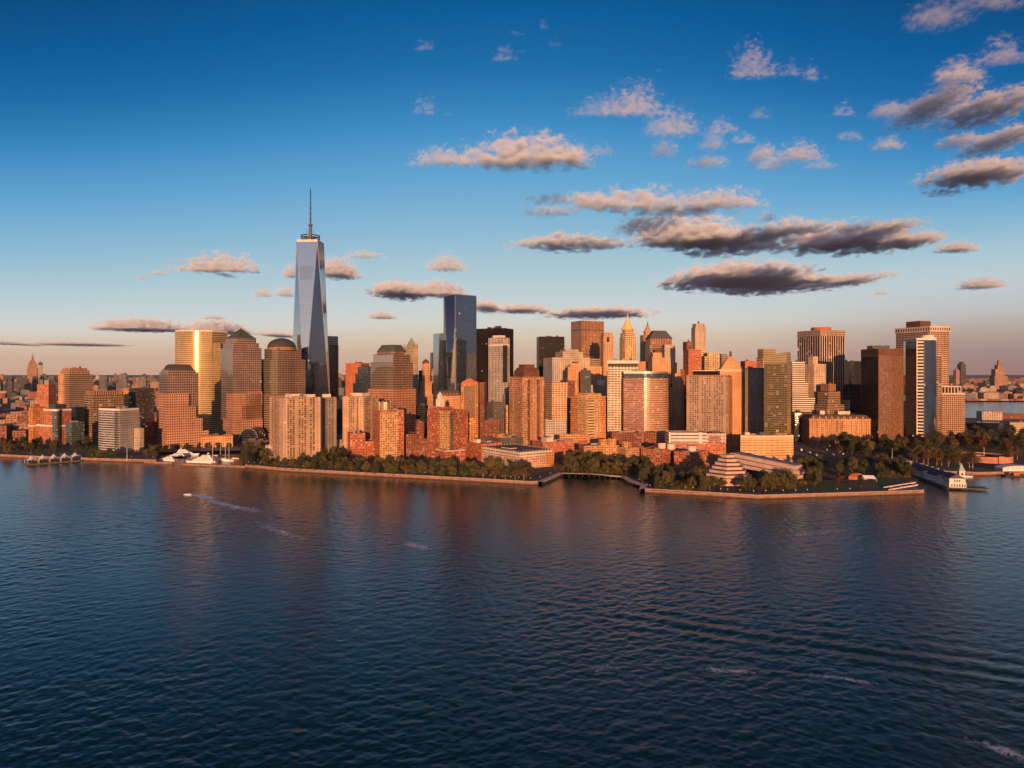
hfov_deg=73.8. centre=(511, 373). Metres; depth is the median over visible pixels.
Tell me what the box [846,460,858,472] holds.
tree
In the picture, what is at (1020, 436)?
tree
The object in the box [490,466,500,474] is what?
tree
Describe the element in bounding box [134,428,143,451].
annex
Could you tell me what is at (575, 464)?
tree
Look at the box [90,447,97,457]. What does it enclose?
tree
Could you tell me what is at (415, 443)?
apartment block
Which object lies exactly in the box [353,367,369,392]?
glass building
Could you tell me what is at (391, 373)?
office tower
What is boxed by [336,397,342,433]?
office block
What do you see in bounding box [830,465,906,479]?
lawn
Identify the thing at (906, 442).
tree
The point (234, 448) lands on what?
plaza
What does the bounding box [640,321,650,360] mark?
stone tower
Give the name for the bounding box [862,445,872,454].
tree
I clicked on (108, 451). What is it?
tree
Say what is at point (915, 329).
office tower
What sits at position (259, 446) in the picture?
tree
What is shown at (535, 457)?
apartment block
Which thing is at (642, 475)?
tree
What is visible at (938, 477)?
pier house
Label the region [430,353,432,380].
apartment tower
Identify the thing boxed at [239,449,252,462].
tree
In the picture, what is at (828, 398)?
stone tower
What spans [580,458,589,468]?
tree
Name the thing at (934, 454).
tree
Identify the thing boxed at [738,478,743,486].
tree
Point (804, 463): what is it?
tree
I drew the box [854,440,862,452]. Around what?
tree
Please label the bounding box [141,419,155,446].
brick block
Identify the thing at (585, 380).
office block
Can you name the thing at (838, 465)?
tree
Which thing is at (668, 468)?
tree
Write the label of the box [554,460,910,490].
shrubbery
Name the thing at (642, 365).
office block
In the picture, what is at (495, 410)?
stone building
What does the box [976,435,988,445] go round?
tree
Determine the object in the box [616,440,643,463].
apartment block
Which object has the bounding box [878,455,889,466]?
tree
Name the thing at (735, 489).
lawn
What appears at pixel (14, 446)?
tree
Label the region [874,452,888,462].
tree
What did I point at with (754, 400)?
office block
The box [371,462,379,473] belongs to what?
tree
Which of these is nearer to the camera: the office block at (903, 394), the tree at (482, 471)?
the tree at (482, 471)
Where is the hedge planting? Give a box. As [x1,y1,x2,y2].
[0,443,529,477]
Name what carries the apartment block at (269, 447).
on the ground at (539, 473)
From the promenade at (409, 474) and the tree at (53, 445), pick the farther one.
the tree at (53, 445)
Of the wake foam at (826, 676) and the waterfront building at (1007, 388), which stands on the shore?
the waterfront building at (1007, 388)
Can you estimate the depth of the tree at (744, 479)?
773.02 m
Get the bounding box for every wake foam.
[192,495,213,498]
[206,498,258,511]
[257,522,295,537]
[406,542,426,549]
[711,668,745,671]
[818,675,868,683]
[984,742,1023,759]
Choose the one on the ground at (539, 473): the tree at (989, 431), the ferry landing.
the tree at (989, 431)
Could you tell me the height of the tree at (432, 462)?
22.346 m
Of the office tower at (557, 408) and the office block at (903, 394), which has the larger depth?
the office block at (903, 394)
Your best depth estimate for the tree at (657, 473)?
818.59 m
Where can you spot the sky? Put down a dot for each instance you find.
(758, 173)
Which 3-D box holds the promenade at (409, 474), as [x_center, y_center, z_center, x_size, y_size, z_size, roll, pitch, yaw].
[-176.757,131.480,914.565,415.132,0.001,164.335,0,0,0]
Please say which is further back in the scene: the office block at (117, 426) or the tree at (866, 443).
the office block at (117, 426)
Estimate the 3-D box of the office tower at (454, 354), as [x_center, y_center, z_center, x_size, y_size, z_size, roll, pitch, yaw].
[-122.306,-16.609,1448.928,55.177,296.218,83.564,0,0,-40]
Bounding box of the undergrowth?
[806,428,1022,455]
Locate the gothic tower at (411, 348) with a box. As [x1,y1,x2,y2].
[404,337,418,404]
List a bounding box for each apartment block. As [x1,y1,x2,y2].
[28,404,45,442]
[36,404,71,444]
[71,406,85,436]
[265,445,272,459]
[347,430,374,459]
[404,420,426,456]
[468,439,501,460]
[481,443,553,468]
[482,433,522,444]
[532,436,587,459]
[558,434,589,442]
[578,436,617,461]
[609,430,655,447]
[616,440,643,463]
[641,442,674,466]
[674,445,709,468]
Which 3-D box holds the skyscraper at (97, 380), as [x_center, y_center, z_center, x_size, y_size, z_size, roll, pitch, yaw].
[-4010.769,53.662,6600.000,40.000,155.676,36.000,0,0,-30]
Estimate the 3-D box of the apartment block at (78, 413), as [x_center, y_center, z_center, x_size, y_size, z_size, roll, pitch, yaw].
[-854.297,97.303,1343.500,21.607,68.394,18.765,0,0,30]
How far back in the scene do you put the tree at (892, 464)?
898.37 m
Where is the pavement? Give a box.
[885,481,918,491]
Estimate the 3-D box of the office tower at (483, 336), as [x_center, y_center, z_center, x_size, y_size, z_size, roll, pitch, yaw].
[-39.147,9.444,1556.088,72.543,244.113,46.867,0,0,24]
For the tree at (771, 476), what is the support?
on the lawn at (735, 489)
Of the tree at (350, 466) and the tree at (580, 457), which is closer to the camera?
the tree at (350, 466)
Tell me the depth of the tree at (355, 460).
929.73 m
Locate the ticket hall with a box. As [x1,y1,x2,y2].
[994,464,1023,470]
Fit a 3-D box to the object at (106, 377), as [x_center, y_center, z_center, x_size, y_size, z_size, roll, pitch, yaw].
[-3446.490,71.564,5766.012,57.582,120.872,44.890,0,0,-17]
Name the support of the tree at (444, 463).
on the lawn at (513, 477)
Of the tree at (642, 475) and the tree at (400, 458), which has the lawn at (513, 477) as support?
the tree at (400, 458)
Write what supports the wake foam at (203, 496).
on the river
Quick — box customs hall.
[801,410,870,443]
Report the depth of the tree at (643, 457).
921.14 m
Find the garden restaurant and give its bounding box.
[845,473,866,479]
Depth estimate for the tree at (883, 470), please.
866.08 m
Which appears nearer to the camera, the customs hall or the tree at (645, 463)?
the tree at (645, 463)
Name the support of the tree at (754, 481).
on the lawn at (735, 489)
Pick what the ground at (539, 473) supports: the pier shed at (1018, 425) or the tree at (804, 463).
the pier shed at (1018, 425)
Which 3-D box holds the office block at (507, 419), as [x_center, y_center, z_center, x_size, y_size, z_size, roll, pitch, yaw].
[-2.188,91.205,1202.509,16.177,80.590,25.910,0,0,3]
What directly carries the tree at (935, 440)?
on the park floor
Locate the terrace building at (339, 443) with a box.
[336,439,342,450]
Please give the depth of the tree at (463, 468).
864.44 m
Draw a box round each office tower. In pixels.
[58,366,93,407]
[156,364,208,448]
[175,330,227,433]
[220,328,262,442]
[261,338,305,438]
[328,336,338,398]
[368,345,415,431]
[433,294,475,408]
[461,378,479,441]
[476,326,513,401]
[488,335,509,407]
[537,335,563,376]
[544,379,574,438]
[571,319,603,358]
[607,358,638,437]
[645,328,672,360]
[683,340,701,429]
[701,351,719,369]
[720,354,727,365]
[756,349,775,367]
[791,360,814,433]
[797,327,844,398]
[845,360,848,383]
[849,360,860,383]
[861,349,903,444]
[895,321,949,385]
[904,332,936,446]
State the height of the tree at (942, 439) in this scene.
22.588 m
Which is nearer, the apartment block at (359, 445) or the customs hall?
the apartment block at (359, 445)
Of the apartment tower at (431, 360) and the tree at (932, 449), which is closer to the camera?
the tree at (932, 449)
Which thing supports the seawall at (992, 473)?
on the ground at (539, 473)
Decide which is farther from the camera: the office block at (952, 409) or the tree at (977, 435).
the office block at (952, 409)
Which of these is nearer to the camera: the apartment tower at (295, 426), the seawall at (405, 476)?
the seawall at (405, 476)
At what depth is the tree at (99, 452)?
1055.10 m
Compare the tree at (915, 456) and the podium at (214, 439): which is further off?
the podium at (214, 439)
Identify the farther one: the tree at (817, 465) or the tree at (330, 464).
the tree at (330, 464)
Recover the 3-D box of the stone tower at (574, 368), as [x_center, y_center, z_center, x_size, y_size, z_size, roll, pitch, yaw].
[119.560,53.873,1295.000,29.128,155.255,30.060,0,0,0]
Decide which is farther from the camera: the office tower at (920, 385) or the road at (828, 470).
the office tower at (920, 385)
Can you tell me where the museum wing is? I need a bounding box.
[730,452,804,483]
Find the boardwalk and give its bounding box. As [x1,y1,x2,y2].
[539,472,646,488]
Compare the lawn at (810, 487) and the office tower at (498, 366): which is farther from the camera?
the office tower at (498, 366)
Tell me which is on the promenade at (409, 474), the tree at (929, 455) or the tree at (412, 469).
the tree at (412, 469)
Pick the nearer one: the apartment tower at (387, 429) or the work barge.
the work barge
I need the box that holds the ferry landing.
[24,453,81,464]
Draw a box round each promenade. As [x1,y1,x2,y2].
[250,464,534,480]
[648,488,884,494]
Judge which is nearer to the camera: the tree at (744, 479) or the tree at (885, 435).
the tree at (744, 479)
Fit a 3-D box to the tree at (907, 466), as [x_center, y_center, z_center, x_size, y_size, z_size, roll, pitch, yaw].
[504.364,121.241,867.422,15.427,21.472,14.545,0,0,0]
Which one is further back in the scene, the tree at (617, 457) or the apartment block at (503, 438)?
the apartment block at (503, 438)
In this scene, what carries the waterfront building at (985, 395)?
on the shore
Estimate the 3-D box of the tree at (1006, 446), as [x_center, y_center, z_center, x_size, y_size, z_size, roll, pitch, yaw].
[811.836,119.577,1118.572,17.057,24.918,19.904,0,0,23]
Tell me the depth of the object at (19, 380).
5068.56 m
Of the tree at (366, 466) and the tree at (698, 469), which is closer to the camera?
the tree at (698, 469)
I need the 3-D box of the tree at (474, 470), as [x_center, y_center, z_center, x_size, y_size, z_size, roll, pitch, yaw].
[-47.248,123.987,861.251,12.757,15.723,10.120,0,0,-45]
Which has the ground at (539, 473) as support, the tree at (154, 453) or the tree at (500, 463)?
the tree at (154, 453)
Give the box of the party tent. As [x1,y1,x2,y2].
[862,475,875,479]
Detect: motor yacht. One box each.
[158,454,175,460]
[166,452,186,457]
[176,447,198,455]
[186,453,217,463]
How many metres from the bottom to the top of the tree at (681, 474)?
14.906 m
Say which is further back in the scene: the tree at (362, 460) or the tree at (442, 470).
the tree at (362, 460)
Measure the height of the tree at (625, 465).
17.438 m
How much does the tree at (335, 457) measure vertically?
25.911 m
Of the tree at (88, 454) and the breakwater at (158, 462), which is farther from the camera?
the tree at (88, 454)
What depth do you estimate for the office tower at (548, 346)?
1562.54 m
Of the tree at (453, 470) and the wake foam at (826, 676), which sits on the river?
the wake foam at (826, 676)
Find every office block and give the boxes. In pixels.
[84,389,123,440]
[98,406,139,452]
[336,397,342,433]
[416,403,427,436]
[419,371,421,393]
[431,368,432,393]
[480,382,486,440]
[485,417,499,435]
[503,392,508,407]
[506,405,508,433]
[580,364,590,392]
[591,380,606,396]
[601,395,606,438]
[638,361,647,370]
[740,359,756,368]
[744,362,763,433]
[791,410,810,441]
[840,397,849,410]
[844,382,860,413]
[867,345,889,348]
[903,356,903,433]
[936,356,941,435]
[941,386,964,436]
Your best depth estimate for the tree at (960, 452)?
1003.69 m
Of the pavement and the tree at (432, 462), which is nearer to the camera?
the pavement
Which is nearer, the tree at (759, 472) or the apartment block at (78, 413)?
the tree at (759, 472)
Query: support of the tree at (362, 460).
on the lawn at (513, 477)
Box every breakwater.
[144,461,173,463]
[181,463,245,467]
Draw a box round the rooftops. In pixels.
[14,377,1023,390]
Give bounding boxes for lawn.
[289,463,530,479]
[555,462,635,475]
[650,479,795,492]
[799,477,820,491]
[812,481,849,491]
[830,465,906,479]
[866,479,900,486]
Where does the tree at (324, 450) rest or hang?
on the ground at (539, 473)
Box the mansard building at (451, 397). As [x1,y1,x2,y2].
[436,390,460,408]
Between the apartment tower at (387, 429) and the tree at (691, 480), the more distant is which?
the apartment tower at (387, 429)
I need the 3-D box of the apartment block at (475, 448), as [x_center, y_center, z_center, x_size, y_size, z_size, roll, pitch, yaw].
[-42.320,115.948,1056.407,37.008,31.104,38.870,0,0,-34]
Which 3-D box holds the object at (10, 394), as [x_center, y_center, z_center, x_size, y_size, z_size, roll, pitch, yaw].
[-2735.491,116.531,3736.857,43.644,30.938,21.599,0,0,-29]
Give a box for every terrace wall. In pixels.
[883,482,915,487]
[888,484,917,489]
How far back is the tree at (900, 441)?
1146.65 m
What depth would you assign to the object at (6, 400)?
2967.52 m
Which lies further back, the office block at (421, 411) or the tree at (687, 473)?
the office block at (421, 411)
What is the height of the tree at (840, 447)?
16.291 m
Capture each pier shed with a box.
[965,422,1003,429]
[976,411,1001,419]
[1002,413,1023,418]
[1004,415,1023,434]
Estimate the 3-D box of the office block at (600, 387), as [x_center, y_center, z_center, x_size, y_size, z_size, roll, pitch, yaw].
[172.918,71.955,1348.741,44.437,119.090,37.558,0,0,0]
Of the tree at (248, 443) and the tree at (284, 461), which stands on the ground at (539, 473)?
the tree at (248, 443)
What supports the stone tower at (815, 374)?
on the ground at (539, 473)
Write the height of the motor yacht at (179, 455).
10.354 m
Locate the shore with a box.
[513,375,1023,380]
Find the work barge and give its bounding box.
[1001,470,1023,476]
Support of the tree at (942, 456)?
on the ground at (539, 473)
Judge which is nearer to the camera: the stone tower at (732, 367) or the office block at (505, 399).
the stone tower at (732, 367)
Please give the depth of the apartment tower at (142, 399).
1434.36 m
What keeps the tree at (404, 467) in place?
on the ground at (539, 473)
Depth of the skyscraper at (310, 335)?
1466.90 m
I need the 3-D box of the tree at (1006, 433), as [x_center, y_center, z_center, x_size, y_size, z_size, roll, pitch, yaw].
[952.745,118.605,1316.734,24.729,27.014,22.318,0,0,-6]
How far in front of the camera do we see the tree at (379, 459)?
922.07 m
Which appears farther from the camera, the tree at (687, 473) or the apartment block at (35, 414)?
the apartment block at (35, 414)
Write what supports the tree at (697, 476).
on the lawn at (735, 489)
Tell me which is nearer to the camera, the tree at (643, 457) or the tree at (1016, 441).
the tree at (643, 457)
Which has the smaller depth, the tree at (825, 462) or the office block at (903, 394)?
the tree at (825, 462)
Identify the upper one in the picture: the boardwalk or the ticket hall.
the ticket hall
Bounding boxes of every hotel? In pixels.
[686,370,731,452]
[740,431,793,461]
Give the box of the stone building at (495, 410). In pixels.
[487,400,505,433]
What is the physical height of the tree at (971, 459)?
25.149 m
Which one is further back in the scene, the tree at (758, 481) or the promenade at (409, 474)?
the promenade at (409, 474)
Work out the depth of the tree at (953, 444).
1162.31 m
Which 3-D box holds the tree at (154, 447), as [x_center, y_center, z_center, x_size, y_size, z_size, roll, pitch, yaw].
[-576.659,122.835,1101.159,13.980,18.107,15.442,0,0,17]
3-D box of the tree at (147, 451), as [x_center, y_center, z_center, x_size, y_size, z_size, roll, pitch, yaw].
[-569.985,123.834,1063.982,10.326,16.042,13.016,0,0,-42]
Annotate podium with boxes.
[201,433,232,447]
[243,438,269,445]
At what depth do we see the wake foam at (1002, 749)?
245.11 m
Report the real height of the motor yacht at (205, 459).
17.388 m
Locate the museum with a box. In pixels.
[706,454,748,485]
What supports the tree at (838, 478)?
on the lawn at (841, 486)
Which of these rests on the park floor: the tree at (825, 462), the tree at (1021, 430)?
the tree at (1021, 430)
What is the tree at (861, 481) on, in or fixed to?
on the ground at (539, 473)
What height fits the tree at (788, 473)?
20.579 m
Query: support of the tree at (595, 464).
on the lawn at (559, 469)
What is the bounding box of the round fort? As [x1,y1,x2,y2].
[963,452,1012,463]
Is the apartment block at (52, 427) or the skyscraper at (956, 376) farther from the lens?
the skyscraper at (956, 376)
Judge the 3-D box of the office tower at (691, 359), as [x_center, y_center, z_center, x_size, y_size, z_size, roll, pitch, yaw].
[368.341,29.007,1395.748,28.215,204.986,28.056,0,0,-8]
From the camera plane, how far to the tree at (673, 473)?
827.22 m
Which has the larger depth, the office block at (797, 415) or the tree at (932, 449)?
the office block at (797, 415)
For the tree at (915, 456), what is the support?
on the ground at (539, 473)
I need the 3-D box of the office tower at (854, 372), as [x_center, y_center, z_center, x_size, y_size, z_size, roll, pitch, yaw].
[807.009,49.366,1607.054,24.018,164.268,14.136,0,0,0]
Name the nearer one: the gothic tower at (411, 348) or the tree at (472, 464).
the tree at (472, 464)
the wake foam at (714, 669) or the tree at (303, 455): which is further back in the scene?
the tree at (303, 455)
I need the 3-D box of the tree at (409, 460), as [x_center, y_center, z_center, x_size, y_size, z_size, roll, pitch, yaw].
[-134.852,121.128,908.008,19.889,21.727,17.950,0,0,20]
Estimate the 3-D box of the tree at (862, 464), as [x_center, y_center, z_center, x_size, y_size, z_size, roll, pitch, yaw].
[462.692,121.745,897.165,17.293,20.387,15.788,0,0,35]
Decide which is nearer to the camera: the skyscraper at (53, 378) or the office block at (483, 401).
the office block at (483, 401)
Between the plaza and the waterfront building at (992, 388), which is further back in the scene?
the waterfront building at (992, 388)
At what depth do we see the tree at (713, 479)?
775.88 m
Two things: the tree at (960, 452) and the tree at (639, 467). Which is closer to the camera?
the tree at (639, 467)
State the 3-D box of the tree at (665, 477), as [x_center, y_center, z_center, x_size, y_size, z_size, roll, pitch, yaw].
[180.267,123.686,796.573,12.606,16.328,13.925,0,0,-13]
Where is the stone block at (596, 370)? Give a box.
[590,358,601,384]
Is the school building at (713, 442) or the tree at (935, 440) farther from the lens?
the tree at (935, 440)
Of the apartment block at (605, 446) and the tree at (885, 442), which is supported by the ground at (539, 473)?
the apartment block at (605, 446)
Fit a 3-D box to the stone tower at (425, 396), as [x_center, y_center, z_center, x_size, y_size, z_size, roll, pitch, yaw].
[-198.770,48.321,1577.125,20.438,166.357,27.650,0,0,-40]
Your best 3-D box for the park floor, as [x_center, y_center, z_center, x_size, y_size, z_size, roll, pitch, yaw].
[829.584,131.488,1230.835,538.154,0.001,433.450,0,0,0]
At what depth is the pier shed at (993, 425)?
1613.46 m
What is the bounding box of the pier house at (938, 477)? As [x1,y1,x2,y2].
[910,462,988,490]
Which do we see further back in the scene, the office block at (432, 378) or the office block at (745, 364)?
the office block at (432, 378)
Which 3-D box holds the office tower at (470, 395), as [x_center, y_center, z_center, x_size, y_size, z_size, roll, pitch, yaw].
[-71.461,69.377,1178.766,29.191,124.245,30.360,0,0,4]
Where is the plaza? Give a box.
[167,446,239,451]
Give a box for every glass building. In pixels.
[65,420,83,445]
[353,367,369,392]
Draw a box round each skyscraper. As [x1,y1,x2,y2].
[27,352,37,387]
[38,360,42,383]
[47,376,55,381]
[95,372,98,385]
[293,186,329,434]
[620,313,635,360]
[953,368,959,385]
[957,362,965,383]
[990,359,1007,386]
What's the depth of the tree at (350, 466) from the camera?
909.68 m
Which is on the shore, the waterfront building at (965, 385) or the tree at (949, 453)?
the waterfront building at (965, 385)
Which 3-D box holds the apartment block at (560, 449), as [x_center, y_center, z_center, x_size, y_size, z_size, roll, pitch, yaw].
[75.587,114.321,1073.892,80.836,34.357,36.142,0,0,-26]
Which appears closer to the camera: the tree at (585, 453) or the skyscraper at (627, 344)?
the tree at (585, 453)
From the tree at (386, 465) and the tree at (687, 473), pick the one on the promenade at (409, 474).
the tree at (386, 465)
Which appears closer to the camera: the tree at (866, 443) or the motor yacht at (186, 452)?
the tree at (866, 443)
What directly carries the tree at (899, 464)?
on the lawn at (873, 471)
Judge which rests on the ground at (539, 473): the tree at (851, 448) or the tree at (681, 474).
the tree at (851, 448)
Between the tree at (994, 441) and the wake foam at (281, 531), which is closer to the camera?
the wake foam at (281, 531)
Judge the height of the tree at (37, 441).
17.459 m
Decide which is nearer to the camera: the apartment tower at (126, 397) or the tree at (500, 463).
the tree at (500, 463)
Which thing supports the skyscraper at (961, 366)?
on the shore
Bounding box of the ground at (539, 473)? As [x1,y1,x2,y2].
[0,375,1023,493]
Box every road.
[795,441,857,466]
[821,463,835,480]
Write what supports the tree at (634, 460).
on the lawn at (559, 469)
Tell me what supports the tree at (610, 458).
on the lawn at (559, 469)
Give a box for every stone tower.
[419,359,432,409]
[543,349,589,404]
[567,361,583,395]
[600,333,613,390]
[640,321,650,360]
[647,349,669,398]
[662,343,676,383]
[668,369,684,429]
[691,321,705,355]
[718,351,744,446]
[805,356,825,403]
[815,382,844,413]
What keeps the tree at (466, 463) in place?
on the lawn at (513, 477)
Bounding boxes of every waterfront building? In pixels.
[959,383,973,387]
[963,388,975,391]
[965,393,975,398]
[976,387,989,391]
[978,392,998,398]
[988,386,995,391]
[1001,386,1012,391]
[1010,393,1023,398]
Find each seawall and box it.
[0,454,156,461]
[245,464,537,484]
[645,488,923,498]
[946,471,1023,475]
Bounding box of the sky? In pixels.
[0,0,1023,374]
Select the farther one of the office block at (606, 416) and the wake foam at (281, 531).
the office block at (606, 416)
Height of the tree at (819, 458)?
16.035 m
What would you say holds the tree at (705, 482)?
on the lawn at (735, 489)
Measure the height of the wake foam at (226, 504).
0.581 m
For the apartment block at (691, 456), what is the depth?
954.67 m
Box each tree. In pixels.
[0,439,10,447]
[3,443,12,452]
[11,443,17,451]
[20,443,27,451]
[26,441,35,451]
[32,437,40,443]
[49,441,57,450]
[72,442,79,449]
[81,436,92,444]
[85,449,94,458]
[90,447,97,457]
[95,449,102,458]
[105,448,114,457]
[112,451,118,459]
[143,448,149,455]
[150,445,159,451]
[152,450,158,456]
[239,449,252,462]
[244,441,252,447]
[252,450,258,457]
[255,443,264,451]
[259,448,268,456]
[261,456,269,463]
[272,459,279,469]
[281,457,289,469]
[288,458,296,469]
[294,457,305,469]
[297,452,309,467]
[303,460,310,470]
[310,458,318,467]
[316,454,327,465]
[318,447,327,458]
[319,461,327,468]
[327,460,333,468]
[328,451,343,466]
[330,446,340,454]
[334,460,342,470]
[340,459,351,469]
[341,456,350,464]
[347,462,354,472]
[352,456,361,466]
[352,461,361,470]
[359,457,368,470]
[361,461,371,473]
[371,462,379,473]
[374,456,383,466]
[383,457,394,471]
[383,462,391,474]
[389,461,399,474]
[393,456,404,471]
[400,463,409,471]
[402,457,415,466]
[408,463,417,474]
[415,460,425,473]
[417,461,428,476]
[428,457,441,470]
[429,466,435,475]
[438,466,446,474]
[440,460,449,469]
[446,457,456,474]
[449,465,456,476]
[459,460,470,475]
[459,464,469,476]
[468,460,480,474]
[470,466,477,475]
[478,466,487,474]
[483,457,495,470]
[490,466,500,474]
[494,458,504,474]
[501,468,508,478]
[506,461,516,476]
[510,468,519,476]
[517,460,534,473]
[518,466,529,476]
[562,453,575,470]
[569,456,579,470]
[571,450,581,460]
[575,453,588,465]
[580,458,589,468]
[583,451,592,458]
[586,457,598,473]
[594,452,607,468]
[602,460,611,470]
[608,454,612,465]
[611,460,622,473]
[613,453,623,462]
[622,462,631,471]
[626,455,639,469]
[635,464,642,478]
[638,455,649,460]
[638,468,649,482]
[642,460,653,467]
[644,467,652,480]
[652,469,661,479]
[653,476,662,486]
[655,463,667,470]
[661,473,670,483]
[666,465,674,471]
[667,469,675,478]
[677,470,685,481]
[685,469,693,479]
[686,476,697,488]
[689,466,702,477]
[692,473,703,486]
[699,475,710,490]
[702,466,709,475]
[710,475,718,488]
[717,477,725,489]
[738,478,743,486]
[741,476,753,489]
[746,474,755,489]
[751,477,757,489]
[755,471,762,477]
[757,474,768,489]
[758,474,772,489]
[763,472,779,489]
[778,474,788,489]
[780,468,793,478]
[788,474,797,483]
[795,458,807,470]
[805,466,822,485]
[808,458,817,467]
[813,463,825,477]
[816,454,822,461]
[821,459,828,466]
[833,472,844,483]
[834,459,844,468]
[834,462,842,471]
[835,444,842,450]
[840,436,850,450]
[846,456,858,469]
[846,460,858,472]
[847,441,856,454]
[849,434,860,441]
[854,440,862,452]
[857,459,870,473]
[857,475,866,485]
[861,438,875,449]
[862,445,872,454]
[862,454,874,465]
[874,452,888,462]
[875,462,883,470]
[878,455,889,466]
[878,465,886,474]
[880,433,889,439]
[881,439,889,447]
[886,459,896,473]
[888,445,899,456]
[892,437,904,446]
[895,462,902,471]
[896,444,905,453]
[900,437,911,447]
[903,461,916,476]
[904,449,911,456]
[907,450,916,459]
[911,439,921,447]
[911,451,921,462]
[914,433,926,446]
[917,449,930,463]
[921,440,934,448]
[921,450,933,464]
[927,447,937,461]
[929,435,939,447]
[931,451,941,461]
[936,451,946,465]
[937,435,944,446]
[944,454,952,466]
[945,450,954,462]
[947,434,954,442]
[949,440,957,448]
[952,449,963,458]
[952,453,966,464]
[955,432,961,438]
[958,431,968,441]
[961,451,975,467]
[965,451,981,468]
[966,435,976,445]
[972,432,981,438]
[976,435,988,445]
[986,428,993,434]
[991,437,1000,445]
[998,429,1013,439]
[998,437,1011,450]
[1000,440,1013,451]
[1007,425,1016,433]
[1010,438,1023,447]
[1011,447,1023,459]
[1016,428,1023,438]
[1017,434,1023,440]
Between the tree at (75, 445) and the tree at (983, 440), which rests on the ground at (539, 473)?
the tree at (75, 445)
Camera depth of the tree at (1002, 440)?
1166.63 m
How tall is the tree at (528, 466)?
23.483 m
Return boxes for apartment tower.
[37,379,55,407]
[123,390,128,406]
[129,386,154,427]
[270,393,320,461]
[322,394,336,455]
[343,393,378,455]
[372,401,403,459]
[427,392,467,462]
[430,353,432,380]
[509,364,543,445]
[570,393,605,442]
[623,369,667,445]
[764,352,790,433]
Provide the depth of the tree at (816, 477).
798.94 m
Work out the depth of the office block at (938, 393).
1358.23 m
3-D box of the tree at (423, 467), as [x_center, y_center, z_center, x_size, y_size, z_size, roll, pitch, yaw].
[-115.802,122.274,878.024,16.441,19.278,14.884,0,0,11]
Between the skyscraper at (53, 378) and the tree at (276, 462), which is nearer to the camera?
the tree at (276, 462)
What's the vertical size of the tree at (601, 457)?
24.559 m
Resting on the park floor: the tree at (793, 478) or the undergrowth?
the undergrowth
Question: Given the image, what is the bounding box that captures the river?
[0,450,1023,767]
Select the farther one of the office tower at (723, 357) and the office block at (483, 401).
the office tower at (723, 357)
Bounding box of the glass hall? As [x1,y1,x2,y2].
[239,427,265,443]
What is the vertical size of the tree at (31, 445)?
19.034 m
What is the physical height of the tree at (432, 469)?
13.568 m
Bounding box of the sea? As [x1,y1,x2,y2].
[418,377,1023,417]
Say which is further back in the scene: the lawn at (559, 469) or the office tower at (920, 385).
the office tower at (920, 385)
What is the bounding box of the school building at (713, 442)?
[665,430,725,457]
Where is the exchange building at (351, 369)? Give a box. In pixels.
[345,362,369,395]
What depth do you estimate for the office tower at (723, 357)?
1500.22 m
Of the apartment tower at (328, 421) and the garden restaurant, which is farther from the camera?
the apartment tower at (328, 421)
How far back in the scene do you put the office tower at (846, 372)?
1560.40 m
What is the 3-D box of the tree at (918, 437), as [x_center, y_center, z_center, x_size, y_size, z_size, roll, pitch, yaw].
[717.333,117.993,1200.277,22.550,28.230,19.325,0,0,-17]
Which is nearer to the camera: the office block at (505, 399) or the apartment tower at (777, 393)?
the apartment tower at (777, 393)
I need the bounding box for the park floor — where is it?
[817,437,1023,461]

